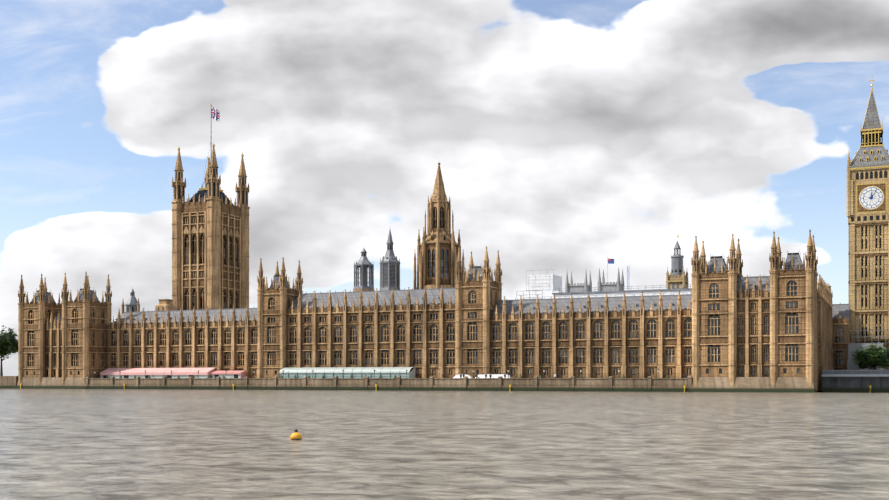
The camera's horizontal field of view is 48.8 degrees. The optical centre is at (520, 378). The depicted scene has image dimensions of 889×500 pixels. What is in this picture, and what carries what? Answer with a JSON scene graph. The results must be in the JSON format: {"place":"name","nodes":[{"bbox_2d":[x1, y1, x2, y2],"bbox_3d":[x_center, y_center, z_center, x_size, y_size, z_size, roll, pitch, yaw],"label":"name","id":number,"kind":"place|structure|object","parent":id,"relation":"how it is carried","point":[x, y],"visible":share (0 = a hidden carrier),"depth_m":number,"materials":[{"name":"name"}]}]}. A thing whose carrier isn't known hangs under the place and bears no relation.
{"place":"outdoors","nodes":[
{"label":"outdoors","id":0,"kind":"place"},
{"bbox_2d":[0,389,888,499],"bbox_3d":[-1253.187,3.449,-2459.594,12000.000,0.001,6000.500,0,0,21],"label":"river","id":1,"kind":"structure","parent":0,"point":[125,444],"depth_m":50.34,"materials":[{"name":"grey liquid"}]},
{"bbox_2d":[290,430,301,439],"bbox_3d":[-12.746,3.219,55.236,0.696,0.660,0.638,0,0,-9],"label":"mooring buoy","id":2,"kind":"object","parent":1,"relation":"on","point":[296,435],"visible":0.79,"depth_m":55.02,"materials":[{"name":"yellow plastic"}]},
{"bbox_2d":[0,0,888,375],"label":"sky","id":3,"kind":"structure","parent":0,"point":[565,136],"materials":[{"name":"white"}]},
{"bbox_3d":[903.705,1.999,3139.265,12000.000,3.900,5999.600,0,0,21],"label":"land","id":4,"kind":"structure","parent":0,"visible":0},
{"bbox_2d":[0,325,17,375],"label":"garden tree","id":5,"kind":"object","parent":4,"relation":"on","point":[8,343],"visible":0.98,"depth_m":357.12,"materials":[{"name":"green plant"}]},
{"bbox_2d":[171,104,249,309],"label":"tower","id":6,"kind":"structure","parent":4,"relation":"on","point":[210,245],"depth_m":418.92,"materials":[{"name":"stone"}]},
{"bbox_2d":[211,107,219,121],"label":"union flag","id":7,"kind":"object","parent":6,"relation":"attached to","point":[215,113],"visible":1,"depth_m":423.71,"materials":[{"name":"multicoloured fabric"}]},
{"bbox_2d":[121,230,688,314],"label":"ventilation turrets","id":8,"kind":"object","parent":4,"relation":"on","point":[390,271],"depth_m":365.65,"materials":[{"name":"stone"}]},
{"bbox_2d":[16,230,817,392],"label":"palace building","id":9,"kind":"structure","parent":4,"relation":"on","point":[721,328],"depth_m":287.32,"materials":[{"name":"brown stone"}]},
{"bbox_2d":[414,163,464,288],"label":"central tower","id":10,"kind":"structure","parent":4,"relation":"on","point":[437,250],"depth_m":366.98,"materials":[{"name":"stone"}]},
{"bbox_2d":[0,374,888,392],"bbox_3d":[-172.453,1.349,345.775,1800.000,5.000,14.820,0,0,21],"label":"river wall","id":11,"kind":"structure","parent":4,"relation":"on","point":[847,383],"depth_m":279.76,"materials":[{"name":"beige stone"}]},
{"bbox_2d":[100,368,214,377],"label":"marquee","id":12,"kind":"object","parent":11,"relation":"on","point":[151,372],"visible":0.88,"depth_m":324.23,"materials":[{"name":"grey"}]},
{"bbox_2d":[211,371,244,377],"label":"marquee","id":13,"kind":"object","parent":11,"relation":"on","point":[234,374],"visible":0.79,"depth_m":314.79,"materials":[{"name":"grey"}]},
{"bbox_2d":[279,367,414,377],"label":"marquee","id":14,"kind":"object","parent":11,"relation":"on","point":[328,372],"visible":0.73,"depth_m":297.88,"materials":[{"name":"grey fabric"}]},
{"bbox_2d":[94,369,658,377],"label":"terrace lamp posts","id":15,"kind":"object","parent":11,"relation":"on","point":[374,372],"visible":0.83,"depth_m":289.72,"materials":[{"name":"black metal"}]},
{"bbox_2d":[106,374,668,377],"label":"terrace planters","id":16,"kind":"object","parent":11,"relation":"on","point":[540,376],"visible":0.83,"depth_m":299.13,"materials":[{"name":"black metal"}]},
{"bbox_2d":[454,374,471,377],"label":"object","id":17,"kind":"object","parent":11,"relation":"on","point":[458,376],"visible":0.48,"depth_m":282.05,"materials":[{"name":"white"}]},
{"bbox_2d":[475,374,509,377],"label":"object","id":18,"kind":"object","parent":11,"relation":"on","point":[493,376],"visible":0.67,"depth_m":278.26,"materials":[{"name":"white"}]},
{"bbox_2d":[565,268,623,291],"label":"distant pinnacled towers","id":19,"kind":"structure","parent":4,"relation":"on","point":[586,286],"depth_m":578.60,"materials":[{"name":"stone"}]},
{"bbox_2d":[517,259,691,299],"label":"restoration scaffolding","id":20,"kind":"object","parent":4,"relation":"on","point":[547,286],"visible":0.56,"depth_m":315.48,"materials":[{"name":"white plastic"}]},
{"bbox_2d":[817,274,849,390],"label":"building side wing","id":21,"kind":"structure","parent":4,"relation":"on","point":[833,331],"depth_m":296.19,"materials":[{"name":"stone"}]},
{"bbox_2d":[823,330,888,373],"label":"clock tower scaffold hoarding","id":22,"kind":"object","parent":4,"relation":"on","point":[852,368],"visible":0.54,"depth_m":290.18,"materials":[{"name":"grey metal"}]},
{"bbox_2d":[846,75,888,369],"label":"clock tower","id":23,"kind":"structure","parent":4,"relation":"on","point":[867,209],"depth_m":305.43,"materials":[{"name":"stone"}]},
{"bbox_2d":[851,343,888,369],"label":"tree","id":24,"kind":"object","parent":4,"relation":"on","point":[873,358],"visible":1,"depth_m":278.04,"materials":[{"name":"green plant"}]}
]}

